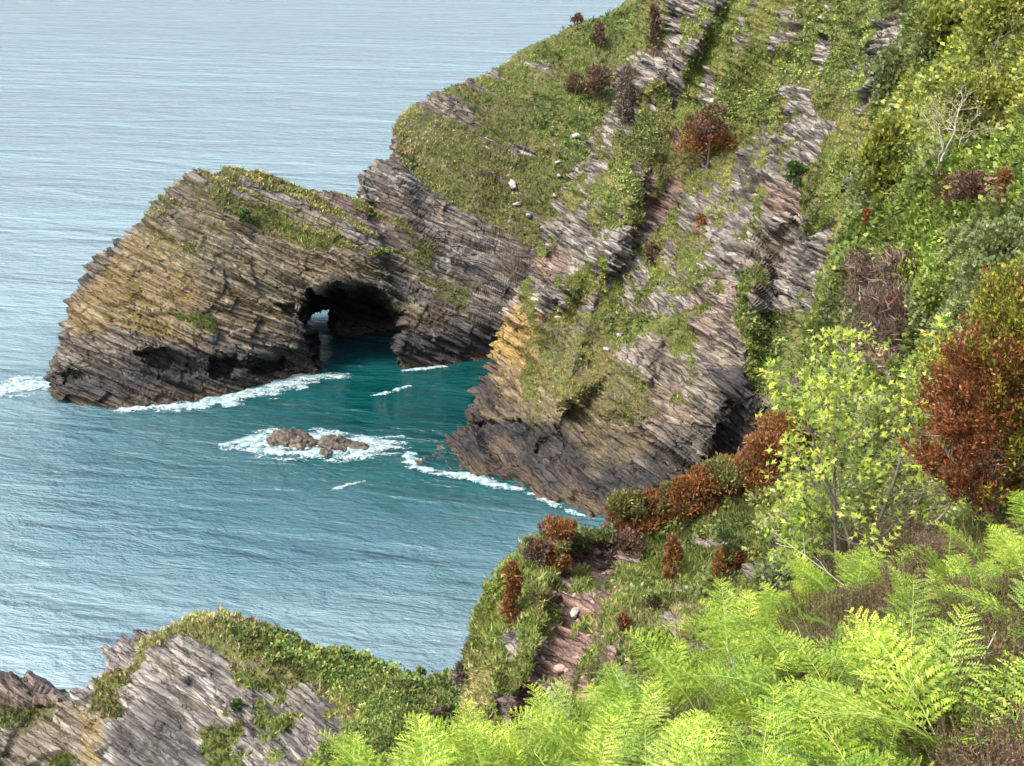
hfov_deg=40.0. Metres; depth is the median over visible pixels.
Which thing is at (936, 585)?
heather clump
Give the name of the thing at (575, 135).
boulder
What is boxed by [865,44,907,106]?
willow bush
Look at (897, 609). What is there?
heather clump
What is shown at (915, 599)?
heather clump
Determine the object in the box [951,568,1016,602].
heather clump
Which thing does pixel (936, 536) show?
heather clump
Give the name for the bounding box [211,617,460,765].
bracken cover
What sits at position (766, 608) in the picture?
fern
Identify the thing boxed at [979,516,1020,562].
fern
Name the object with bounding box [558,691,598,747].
fern
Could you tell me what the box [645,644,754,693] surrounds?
fern
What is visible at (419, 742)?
fern
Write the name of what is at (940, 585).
fern
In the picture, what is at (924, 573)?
heather clump
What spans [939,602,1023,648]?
heather clump
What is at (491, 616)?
grass
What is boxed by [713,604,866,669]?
fern
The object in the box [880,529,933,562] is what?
heather clump
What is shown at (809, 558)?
dead stalk
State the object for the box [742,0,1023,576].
bracken cover
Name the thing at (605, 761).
fern
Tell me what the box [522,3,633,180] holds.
scrub
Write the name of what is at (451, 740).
fern
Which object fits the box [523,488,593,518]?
sea foam
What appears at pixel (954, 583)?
heather clump
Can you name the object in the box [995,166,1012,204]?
gorse bush
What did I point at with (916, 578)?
heather clump
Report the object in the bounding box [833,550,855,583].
fern
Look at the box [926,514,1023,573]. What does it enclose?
fern
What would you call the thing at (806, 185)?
grass
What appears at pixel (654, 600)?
gorse bush
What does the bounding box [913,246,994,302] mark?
bush
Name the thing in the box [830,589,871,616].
heather clump
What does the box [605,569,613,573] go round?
stone
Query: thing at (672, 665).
fern
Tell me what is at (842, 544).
heather clump
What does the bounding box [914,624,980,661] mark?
heather clump
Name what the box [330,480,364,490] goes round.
sea foam
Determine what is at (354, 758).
fern
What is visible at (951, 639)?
heather clump
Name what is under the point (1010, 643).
heather clump
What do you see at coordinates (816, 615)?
heather clump
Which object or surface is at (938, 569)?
fern
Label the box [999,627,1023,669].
heather clump
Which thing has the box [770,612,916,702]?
fern
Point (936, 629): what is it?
heather clump
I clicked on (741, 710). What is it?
fern
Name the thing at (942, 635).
fern
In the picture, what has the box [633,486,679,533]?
gorse bush
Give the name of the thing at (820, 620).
fern
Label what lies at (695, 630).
fern
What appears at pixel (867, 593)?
heather clump
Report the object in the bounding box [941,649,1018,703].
heather clump
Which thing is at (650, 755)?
fern
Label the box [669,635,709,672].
fern
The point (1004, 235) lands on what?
willow bush
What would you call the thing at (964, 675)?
heather clump
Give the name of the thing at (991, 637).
heather clump
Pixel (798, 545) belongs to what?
sapling
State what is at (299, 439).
rock
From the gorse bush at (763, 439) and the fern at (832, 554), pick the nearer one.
the fern at (832, 554)
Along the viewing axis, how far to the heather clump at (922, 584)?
12.42 m
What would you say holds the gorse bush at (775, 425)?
on the hillside
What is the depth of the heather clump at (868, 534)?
15.47 m
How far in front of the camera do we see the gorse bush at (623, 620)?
58.80 m
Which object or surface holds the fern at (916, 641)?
on the slope
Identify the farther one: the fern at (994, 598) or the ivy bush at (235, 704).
the ivy bush at (235, 704)
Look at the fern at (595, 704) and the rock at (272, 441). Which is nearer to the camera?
the fern at (595, 704)
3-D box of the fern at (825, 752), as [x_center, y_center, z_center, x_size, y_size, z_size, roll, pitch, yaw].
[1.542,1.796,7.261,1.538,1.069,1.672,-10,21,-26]
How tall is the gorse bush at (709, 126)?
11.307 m
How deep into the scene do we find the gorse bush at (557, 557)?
68.75 m
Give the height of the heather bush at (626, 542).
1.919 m
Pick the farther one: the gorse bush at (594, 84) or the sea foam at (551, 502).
the gorse bush at (594, 84)
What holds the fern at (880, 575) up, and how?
on the slope
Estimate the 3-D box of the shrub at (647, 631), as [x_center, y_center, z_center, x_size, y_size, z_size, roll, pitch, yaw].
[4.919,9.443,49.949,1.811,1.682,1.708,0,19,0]
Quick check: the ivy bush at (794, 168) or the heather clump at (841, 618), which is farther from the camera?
the ivy bush at (794, 168)
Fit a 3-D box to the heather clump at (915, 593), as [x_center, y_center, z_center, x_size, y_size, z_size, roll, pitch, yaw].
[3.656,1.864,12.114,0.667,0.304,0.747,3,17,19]
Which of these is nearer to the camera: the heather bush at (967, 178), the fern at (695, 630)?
the fern at (695, 630)
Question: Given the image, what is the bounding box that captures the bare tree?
[904,75,1005,167]
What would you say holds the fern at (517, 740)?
on the slope
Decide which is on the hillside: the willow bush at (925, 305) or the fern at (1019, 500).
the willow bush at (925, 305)
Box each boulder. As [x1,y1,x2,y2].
[508,179,516,188]
[570,132,579,138]
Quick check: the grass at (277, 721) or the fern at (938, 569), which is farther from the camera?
the grass at (277, 721)
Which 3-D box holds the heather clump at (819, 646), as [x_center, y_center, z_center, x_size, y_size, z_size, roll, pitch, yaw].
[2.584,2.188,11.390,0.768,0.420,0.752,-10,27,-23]
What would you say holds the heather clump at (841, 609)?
on the slope
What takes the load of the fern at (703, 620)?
on the slope
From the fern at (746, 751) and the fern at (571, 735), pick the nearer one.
the fern at (746, 751)
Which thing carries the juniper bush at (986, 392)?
on the slope
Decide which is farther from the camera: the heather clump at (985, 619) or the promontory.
the promontory
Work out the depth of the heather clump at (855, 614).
12.59 m
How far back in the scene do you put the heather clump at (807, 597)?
13.58 m
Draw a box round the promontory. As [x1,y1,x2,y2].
[0,610,460,765]
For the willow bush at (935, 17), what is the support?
on the hillside
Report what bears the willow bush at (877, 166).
on the hillside
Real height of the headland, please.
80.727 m
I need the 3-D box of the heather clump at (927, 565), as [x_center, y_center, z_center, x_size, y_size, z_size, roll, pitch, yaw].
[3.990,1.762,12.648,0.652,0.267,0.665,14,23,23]
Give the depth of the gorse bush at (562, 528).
70.97 m
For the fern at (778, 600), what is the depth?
13.70 m
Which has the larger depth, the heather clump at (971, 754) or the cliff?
the cliff
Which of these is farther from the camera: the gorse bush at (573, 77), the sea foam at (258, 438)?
the gorse bush at (573, 77)
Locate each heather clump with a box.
[723,653,747,677]
[738,656,802,695]
[743,745,836,765]
[769,589,833,646]
[783,572,828,610]
[788,583,852,616]
[791,622,858,679]
[797,588,872,639]
[797,624,837,650]
[800,603,837,633]
[803,517,890,576]
[805,609,873,649]
[811,577,847,603]
[817,578,890,615]
[819,550,861,584]
[824,549,848,575]
[825,570,857,591]
[826,608,868,630]
[826,619,881,672]
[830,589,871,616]
[832,567,853,590]
[834,622,884,668]
[836,637,890,678]
[837,604,880,624]
[839,545,898,587]
[843,575,905,616]
[850,551,889,579]
[851,524,892,553]
[854,624,1023,765]
[854,632,910,669]
[855,540,876,561]
[858,578,892,605]
[861,577,917,612]
[865,502,956,551]
[868,591,918,622]
[868,595,899,616]
[869,525,941,558]
[877,554,934,591]
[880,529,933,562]
[883,595,925,629]
[884,527,947,557]
[887,562,933,587]
[889,546,946,576]
[894,711,998,764]
[894,731,1023,765]
[897,577,929,606]
[897,615,923,636]
[897,628,953,665]
[900,567,928,593]
[902,699,1022,765]
[904,532,981,566]
[904,574,930,596]
[904,592,929,611]
[905,532,982,577]
[907,595,957,628]
[910,633,1022,691]
[913,581,973,633]
[913,618,957,645]
[914,527,963,558]
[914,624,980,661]
[918,560,965,581]
[919,570,976,606]
[921,575,962,602]
[924,626,981,662]
[925,724,1018,765]
[928,566,1006,614]
[928,736,1019,765]
[929,584,1002,639]
[931,589,1004,635]
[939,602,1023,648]
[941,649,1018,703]
[947,698,1015,748]
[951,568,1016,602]
[953,664,1021,696]
[954,588,1023,624]
[957,595,1023,637]
[961,565,1023,617]
[961,616,1023,681]
[965,619,1023,661]
[967,696,1023,758]
[970,606,1023,651]
[978,638,1023,693]
[978,640,1023,711]
[989,670,1023,730]
[991,569,1018,603]
[993,737,1023,765]
[995,566,1023,609]
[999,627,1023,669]
[1004,599,1023,627]
[1007,707,1023,755]
[1015,739,1023,765]
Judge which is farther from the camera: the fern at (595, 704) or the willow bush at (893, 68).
the willow bush at (893, 68)
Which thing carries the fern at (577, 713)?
on the slope
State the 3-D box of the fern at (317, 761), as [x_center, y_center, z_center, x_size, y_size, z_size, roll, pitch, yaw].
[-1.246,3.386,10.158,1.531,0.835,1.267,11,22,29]
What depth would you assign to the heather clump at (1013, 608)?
9.44 m
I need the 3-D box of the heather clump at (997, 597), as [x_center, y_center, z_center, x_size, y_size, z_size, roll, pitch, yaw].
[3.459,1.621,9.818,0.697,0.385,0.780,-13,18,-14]
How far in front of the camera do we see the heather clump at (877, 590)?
13.12 m
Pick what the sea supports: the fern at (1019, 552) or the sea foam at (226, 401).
the sea foam at (226, 401)
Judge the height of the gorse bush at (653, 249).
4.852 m
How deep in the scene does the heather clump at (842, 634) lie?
11.40 m
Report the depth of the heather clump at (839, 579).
14.08 m
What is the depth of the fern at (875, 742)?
8.06 m
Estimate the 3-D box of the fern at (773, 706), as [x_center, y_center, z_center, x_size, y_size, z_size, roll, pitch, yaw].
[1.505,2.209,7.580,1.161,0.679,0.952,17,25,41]
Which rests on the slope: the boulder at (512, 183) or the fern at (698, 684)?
the fern at (698, 684)
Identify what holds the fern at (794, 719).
on the slope
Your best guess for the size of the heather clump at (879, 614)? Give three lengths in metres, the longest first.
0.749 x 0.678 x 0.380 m
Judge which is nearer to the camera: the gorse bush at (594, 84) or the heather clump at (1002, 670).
the heather clump at (1002, 670)
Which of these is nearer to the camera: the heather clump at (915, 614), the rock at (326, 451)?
the heather clump at (915, 614)
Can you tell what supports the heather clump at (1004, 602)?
on the slope
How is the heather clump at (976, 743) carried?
on the slope
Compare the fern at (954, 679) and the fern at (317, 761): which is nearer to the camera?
the fern at (954, 679)
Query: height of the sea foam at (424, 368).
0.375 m
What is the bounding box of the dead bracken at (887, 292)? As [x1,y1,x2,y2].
[826,240,919,376]
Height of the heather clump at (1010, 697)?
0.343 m
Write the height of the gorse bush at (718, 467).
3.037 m
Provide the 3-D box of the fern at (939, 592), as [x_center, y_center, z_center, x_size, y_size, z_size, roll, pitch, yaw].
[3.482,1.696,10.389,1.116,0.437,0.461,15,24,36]
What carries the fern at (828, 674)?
on the slope
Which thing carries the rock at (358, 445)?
in the sea
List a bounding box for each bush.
[229,697,243,712]
[237,206,250,223]
[415,664,426,677]
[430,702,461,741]
[450,661,469,693]
[498,559,524,626]
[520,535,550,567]
[536,512,578,547]
[545,539,572,575]
[564,72,582,95]
[570,12,583,25]
[578,63,615,98]
[588,22,606,46]
[599,486,659,535]
[601,526,646,564]
[614,611,632,630]
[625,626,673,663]
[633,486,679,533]
[643,240,661,266]
[644,593,663,609]
[646,480,694,521]
[647,2,661,65]
[660,532,686,580]
[665,465,721,521]
[671,100,738,168]
[688,641,722,670]
[694,213,707,236]
[698,451,755,500]
[709,526,747,577]
[713,429,797,496]
[748,554,801,605]
[749,408,812,468]
[785,160,806,190]
[844,110,906,217]
[861,206,873,228]
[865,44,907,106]
[888,253,1023,527]
[890,136,925,186]
[902,261,958,325]
[906,0,963,64]
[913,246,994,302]
[935,68,1015,133]
[947,168,987,200]
[949,215,1023,304]
[950,4,1023,108]
[952,0,1023,61]
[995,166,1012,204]
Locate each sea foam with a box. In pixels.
[0,375,50,397]
[113,372,348,412]
[218,427,410,462]
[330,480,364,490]
[370,385,410,395]
[401,365,446,371]
[401,451,522,490]
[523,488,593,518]
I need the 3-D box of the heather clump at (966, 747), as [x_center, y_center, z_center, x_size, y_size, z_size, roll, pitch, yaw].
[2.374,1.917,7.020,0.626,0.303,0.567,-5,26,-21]
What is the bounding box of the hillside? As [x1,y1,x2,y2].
[466,12,1023,753]
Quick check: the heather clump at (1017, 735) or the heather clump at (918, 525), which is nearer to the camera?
the heather clump at (1017, 735)
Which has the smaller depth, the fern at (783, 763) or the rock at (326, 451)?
the fern at (783, 763)
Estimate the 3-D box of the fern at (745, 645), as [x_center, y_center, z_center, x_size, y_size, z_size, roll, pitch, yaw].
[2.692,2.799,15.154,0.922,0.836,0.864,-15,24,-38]
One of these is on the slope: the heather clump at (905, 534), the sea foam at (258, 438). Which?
the heather clump at (905, 534)
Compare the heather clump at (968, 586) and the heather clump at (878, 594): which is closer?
the heather clump at (968, 586)
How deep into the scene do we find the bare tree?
86.12 m
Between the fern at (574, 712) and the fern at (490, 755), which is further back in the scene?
the fern at (574, 712)
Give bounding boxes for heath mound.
[611,59,641,126]
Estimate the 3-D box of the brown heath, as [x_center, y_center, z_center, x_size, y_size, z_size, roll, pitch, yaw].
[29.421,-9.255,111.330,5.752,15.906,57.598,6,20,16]
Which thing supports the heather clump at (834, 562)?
on the slope
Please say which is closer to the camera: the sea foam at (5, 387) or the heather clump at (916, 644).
the heather clump at (916, 644)
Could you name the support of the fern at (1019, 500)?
on the slope
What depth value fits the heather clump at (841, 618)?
12.52 m
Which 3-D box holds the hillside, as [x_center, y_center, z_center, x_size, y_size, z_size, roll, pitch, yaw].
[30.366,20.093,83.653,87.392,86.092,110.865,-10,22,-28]
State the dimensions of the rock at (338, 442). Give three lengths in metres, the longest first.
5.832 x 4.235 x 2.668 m
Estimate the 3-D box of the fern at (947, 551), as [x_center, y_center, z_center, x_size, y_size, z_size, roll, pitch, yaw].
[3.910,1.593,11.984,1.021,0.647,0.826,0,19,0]
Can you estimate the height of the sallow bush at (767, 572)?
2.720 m
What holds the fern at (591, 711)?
on the slope
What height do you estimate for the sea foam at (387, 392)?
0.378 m
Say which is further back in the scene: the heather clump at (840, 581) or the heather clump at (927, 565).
the heather clump at (840, 581)
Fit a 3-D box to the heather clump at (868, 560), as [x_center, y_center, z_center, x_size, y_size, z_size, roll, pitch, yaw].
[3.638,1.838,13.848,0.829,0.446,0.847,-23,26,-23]
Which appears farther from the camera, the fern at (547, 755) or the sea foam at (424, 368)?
the sea foam at (424, 368)
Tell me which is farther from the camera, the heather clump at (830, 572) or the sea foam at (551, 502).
the sea foam at (551, 502)
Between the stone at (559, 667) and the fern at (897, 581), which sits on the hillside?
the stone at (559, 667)
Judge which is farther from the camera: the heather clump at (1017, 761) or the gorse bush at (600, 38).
the gorse bush at (600, 38)
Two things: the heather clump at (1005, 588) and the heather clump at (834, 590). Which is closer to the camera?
the heather clump at (1005, 588)
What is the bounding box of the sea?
[0,0,624,691]
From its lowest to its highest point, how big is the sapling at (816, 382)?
3.040 m
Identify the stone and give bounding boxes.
[553,663,565,672]
[570,607,579,617]
[592,547,601,554]
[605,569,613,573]
[769,533,793,550]
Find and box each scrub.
[456,310,818,765]
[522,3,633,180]
[603,0,908,419]
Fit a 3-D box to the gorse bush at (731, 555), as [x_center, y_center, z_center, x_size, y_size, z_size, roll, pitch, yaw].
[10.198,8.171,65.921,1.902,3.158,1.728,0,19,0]
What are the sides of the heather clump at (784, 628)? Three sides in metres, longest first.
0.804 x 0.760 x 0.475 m
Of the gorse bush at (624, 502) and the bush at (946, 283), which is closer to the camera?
the bush at (946, 283)
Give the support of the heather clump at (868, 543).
on the slope
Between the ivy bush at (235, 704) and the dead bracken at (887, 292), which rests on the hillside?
the dead bracken at (887, 292)
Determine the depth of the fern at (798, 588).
14.20 m
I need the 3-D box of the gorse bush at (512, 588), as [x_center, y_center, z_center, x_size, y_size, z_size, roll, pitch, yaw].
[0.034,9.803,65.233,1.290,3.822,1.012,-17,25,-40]
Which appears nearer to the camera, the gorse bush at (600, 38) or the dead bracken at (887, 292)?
the dead bracken at (887, 292)
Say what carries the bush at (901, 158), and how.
on the hillside
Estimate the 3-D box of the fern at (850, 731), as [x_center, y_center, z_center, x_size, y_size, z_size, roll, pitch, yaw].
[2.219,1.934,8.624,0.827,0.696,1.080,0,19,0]
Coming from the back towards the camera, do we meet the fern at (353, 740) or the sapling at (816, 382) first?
the sapling at (816, 382)
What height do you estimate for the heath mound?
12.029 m
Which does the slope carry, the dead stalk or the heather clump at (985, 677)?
the heather clump at (985, 677)
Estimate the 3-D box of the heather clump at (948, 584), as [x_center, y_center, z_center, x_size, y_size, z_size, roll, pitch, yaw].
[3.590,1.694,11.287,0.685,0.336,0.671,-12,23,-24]
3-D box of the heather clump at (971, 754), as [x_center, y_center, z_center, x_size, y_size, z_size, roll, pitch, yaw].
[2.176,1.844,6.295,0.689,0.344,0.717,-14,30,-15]
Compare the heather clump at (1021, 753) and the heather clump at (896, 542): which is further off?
the heather clump at (896, 542)
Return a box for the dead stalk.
[773,531,848,589]
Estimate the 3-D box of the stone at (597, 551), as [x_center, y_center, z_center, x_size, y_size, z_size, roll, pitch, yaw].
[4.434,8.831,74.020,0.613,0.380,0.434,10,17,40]
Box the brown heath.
[844,243,906,277]
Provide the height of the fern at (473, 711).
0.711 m
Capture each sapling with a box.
[754,312,982,567]
[768,469,863,586]
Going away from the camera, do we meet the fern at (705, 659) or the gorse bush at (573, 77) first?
the fern at (705, 659)
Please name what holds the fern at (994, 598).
on the slope
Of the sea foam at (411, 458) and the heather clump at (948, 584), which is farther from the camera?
the sea foam at (411, 458)
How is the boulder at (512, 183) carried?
on the headland
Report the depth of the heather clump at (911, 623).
10.97 m
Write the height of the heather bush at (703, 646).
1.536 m
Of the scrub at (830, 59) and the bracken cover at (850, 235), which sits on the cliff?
the scrub at (830, 59)
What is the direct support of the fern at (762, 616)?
on the slope
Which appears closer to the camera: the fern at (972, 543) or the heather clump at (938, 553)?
the fern at (972, 543)
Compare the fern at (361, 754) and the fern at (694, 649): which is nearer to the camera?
the fern at (361, 754)
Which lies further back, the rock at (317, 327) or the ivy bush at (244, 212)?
the rock at (317, 327)
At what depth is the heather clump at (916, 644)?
9.86 m
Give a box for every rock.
[266,437,289,446]
[270,427,318,449]
[303,321,329,333]
[318,434,352,450]
[319,447,332,456]
[351,441,370,449]
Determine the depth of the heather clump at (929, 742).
7.48 m
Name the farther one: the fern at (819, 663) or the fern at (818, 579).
the fern at (818, 579)
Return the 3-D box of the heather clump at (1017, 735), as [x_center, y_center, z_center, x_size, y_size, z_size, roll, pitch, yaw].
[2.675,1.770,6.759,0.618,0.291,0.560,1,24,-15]
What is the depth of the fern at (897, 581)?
12.45 m
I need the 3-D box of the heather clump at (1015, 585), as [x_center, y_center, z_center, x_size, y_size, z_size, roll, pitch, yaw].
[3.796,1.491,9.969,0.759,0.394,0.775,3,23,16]
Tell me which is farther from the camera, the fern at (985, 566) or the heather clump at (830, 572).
the heather clump at (830, 572)
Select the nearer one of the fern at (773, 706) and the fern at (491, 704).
the fern at (773, 706)
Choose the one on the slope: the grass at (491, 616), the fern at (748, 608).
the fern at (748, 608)
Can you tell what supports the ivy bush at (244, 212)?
on the headland
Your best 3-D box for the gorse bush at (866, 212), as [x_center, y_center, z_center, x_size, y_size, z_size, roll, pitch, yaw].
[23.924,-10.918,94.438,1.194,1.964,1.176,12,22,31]
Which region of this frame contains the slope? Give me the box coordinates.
[599,507,1023,765]
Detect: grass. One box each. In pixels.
[0,604,459,765]
[145,0,633,334]
[437,0,1023,765]
[518,0,908,463]
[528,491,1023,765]
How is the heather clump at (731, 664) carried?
on the slope
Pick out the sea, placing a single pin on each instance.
(116, 116)
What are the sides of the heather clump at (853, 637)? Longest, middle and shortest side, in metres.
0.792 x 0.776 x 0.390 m
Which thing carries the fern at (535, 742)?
on the slope
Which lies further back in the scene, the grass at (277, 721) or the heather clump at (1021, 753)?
the grass at (277, 721)
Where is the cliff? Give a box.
[414,0,906,520]
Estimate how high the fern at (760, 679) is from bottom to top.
0.655 m
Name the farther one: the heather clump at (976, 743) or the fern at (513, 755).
the fern at (513, 755)
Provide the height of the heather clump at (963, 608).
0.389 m
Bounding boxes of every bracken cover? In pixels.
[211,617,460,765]
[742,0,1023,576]
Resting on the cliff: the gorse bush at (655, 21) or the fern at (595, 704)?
the gorse bush at (655, 21)
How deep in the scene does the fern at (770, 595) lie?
15.99 m
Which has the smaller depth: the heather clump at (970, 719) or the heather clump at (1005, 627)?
the heather clump at (970, 719)
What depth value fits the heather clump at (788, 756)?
8.78 m
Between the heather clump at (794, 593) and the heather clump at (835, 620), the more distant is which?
the heather clump at (794, 593)
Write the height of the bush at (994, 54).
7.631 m
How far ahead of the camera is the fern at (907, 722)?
7.32 m
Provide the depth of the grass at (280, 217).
260.96 m
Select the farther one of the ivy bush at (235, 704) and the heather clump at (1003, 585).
the ivy bush at (235, 704)
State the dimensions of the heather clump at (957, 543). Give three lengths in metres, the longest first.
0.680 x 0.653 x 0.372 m
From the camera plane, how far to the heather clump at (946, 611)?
10.52 m
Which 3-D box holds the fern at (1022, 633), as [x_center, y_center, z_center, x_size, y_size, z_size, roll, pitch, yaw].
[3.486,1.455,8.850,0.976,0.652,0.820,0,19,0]
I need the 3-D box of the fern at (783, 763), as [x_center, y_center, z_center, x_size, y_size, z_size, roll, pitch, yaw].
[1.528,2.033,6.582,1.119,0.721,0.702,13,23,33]
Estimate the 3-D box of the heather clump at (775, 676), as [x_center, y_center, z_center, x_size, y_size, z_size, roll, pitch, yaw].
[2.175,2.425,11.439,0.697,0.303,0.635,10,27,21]
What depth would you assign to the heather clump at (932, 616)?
10.74 m
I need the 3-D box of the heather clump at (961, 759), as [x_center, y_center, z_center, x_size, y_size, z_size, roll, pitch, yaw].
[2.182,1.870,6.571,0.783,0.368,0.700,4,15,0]
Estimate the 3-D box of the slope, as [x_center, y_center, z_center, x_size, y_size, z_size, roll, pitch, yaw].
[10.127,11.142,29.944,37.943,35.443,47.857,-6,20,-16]
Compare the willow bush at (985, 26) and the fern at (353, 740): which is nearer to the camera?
the fern at (353, 740)
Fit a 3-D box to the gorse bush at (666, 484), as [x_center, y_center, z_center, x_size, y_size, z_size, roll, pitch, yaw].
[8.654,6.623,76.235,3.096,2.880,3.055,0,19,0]
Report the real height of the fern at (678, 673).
0.801 m
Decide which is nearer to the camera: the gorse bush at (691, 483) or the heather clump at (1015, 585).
the heather clump at (1015, 585)
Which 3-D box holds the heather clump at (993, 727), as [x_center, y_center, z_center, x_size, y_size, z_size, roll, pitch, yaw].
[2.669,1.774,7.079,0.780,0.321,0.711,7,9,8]
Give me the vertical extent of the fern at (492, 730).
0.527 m
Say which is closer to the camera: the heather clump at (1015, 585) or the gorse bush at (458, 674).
the heather clump at (1015, 585)
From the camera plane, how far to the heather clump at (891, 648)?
10.39 m
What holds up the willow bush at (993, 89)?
on the hillside
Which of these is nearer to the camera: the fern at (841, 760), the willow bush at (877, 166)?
the fern at (841, 760)
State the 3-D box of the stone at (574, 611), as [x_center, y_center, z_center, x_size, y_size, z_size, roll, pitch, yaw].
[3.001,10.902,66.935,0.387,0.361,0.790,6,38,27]
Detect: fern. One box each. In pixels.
[308,760,325,765]
[319,728,426,765]
[329,731,380,765]
[337,742,368,765]
[385,713,461,765]
[386,725,455,765]
[402,711,528,765]
[422,698,543,765]
[450,677,572,765]
[453,719,510,765]
[458,714,575,765]
[463,722,601,765]
[469,687,579,759]
[492,683,618,765]
[510,695,647,765]
[517,735,571,765]
[531,677,591,758]
[537,706,579,765]
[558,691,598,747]
[567,690,626,740]
[569,674,657,761]
[570,716,627,765]
[574,660,728,765]
[577,682,664,727]
[579,654,757,708]
[594,640,693,718]
[611,705,751,765]
[622,626,809,744]
[641,709,719,765]
[642,628,746,698]
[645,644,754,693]
[647,577,756,687]
[659,614,808,659]
[661,683,924,765]
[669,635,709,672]
[671,642,837,750]
[680,586,829,650]
[693,657,890,728]
[700,589,774,657]
[710,613,771,658]
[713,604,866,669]
[721,581,846,644]
[723,720,780,765]
[737,624,966,765]
[738,697,905,765]
[742,589,791,616]
[745,532,898,614]
[747,712,887,765]
[749,619,913,751]
[752,604,780,631]
[756,745,934,765]
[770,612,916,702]
[778,634,855,703]
[779,560,827,597]
[779,603,1002,765]
[787,580,815,602]
[788,546,890,594]
[794,679,921,751]
[795,612,909,642]
[797,606,1023,762]
[805,571,951,748]
[809,542,868,562]
[815,677,884,753]
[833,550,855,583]
[834,635,1016,765]
[839,552,887,590]
[856,546,915,585]
[888,565,968,607]
[903,517,998,574]
[903,608,1015,651]
[914,568,1009,613]
[916,544,972,593]
[919,566,955,613]
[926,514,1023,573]
[926,556,1013,599]
[940,570,1023,624]
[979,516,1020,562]
[980,524,1023,592]
[994,490,1023,544]
[1009,599,1023,639]
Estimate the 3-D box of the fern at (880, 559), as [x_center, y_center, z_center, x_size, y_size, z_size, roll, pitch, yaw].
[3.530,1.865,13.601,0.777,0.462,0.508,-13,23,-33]
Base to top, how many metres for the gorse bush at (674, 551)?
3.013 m
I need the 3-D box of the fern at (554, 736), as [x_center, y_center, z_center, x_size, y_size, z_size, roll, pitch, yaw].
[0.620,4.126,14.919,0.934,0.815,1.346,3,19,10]
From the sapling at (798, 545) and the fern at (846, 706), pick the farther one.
the sapling at (798, 545)
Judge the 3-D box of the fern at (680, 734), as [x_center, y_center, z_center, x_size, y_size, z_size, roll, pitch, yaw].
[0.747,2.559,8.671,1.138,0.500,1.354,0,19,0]
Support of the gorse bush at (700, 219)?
on the cliff
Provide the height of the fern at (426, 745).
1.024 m
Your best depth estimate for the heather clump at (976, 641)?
8.73 m
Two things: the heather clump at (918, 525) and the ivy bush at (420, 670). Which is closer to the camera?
the heather clump at (918, 525)
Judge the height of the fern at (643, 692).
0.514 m
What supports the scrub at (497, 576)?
on the hillside
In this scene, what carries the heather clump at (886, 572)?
on the slope
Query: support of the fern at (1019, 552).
on the slope
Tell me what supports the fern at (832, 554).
on the slope
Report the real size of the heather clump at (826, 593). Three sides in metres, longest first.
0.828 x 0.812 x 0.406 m
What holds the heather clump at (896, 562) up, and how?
on the slope
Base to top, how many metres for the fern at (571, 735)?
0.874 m
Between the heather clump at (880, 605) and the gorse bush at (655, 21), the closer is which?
the heather clump at (880, 605)
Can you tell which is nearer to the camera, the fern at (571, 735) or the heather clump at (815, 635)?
the fern at (571, 735)
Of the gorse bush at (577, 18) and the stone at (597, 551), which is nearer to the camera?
the stone at (597, 551)
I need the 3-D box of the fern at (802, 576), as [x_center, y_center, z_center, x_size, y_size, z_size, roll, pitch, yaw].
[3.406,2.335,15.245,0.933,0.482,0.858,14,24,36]
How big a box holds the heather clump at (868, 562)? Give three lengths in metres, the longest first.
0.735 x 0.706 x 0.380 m
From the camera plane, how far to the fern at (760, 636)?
10.98 m
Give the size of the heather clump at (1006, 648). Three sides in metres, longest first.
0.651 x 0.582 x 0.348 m
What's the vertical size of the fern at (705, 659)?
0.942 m
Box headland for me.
[43,0,634,408]
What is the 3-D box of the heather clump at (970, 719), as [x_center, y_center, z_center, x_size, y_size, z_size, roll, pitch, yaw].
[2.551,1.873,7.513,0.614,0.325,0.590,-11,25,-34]
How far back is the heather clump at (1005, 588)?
10.17 m
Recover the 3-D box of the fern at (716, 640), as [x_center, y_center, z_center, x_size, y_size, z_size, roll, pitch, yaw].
[2.152,2.548,12.813,1.100,0.872,1.552,-18,26,-41]

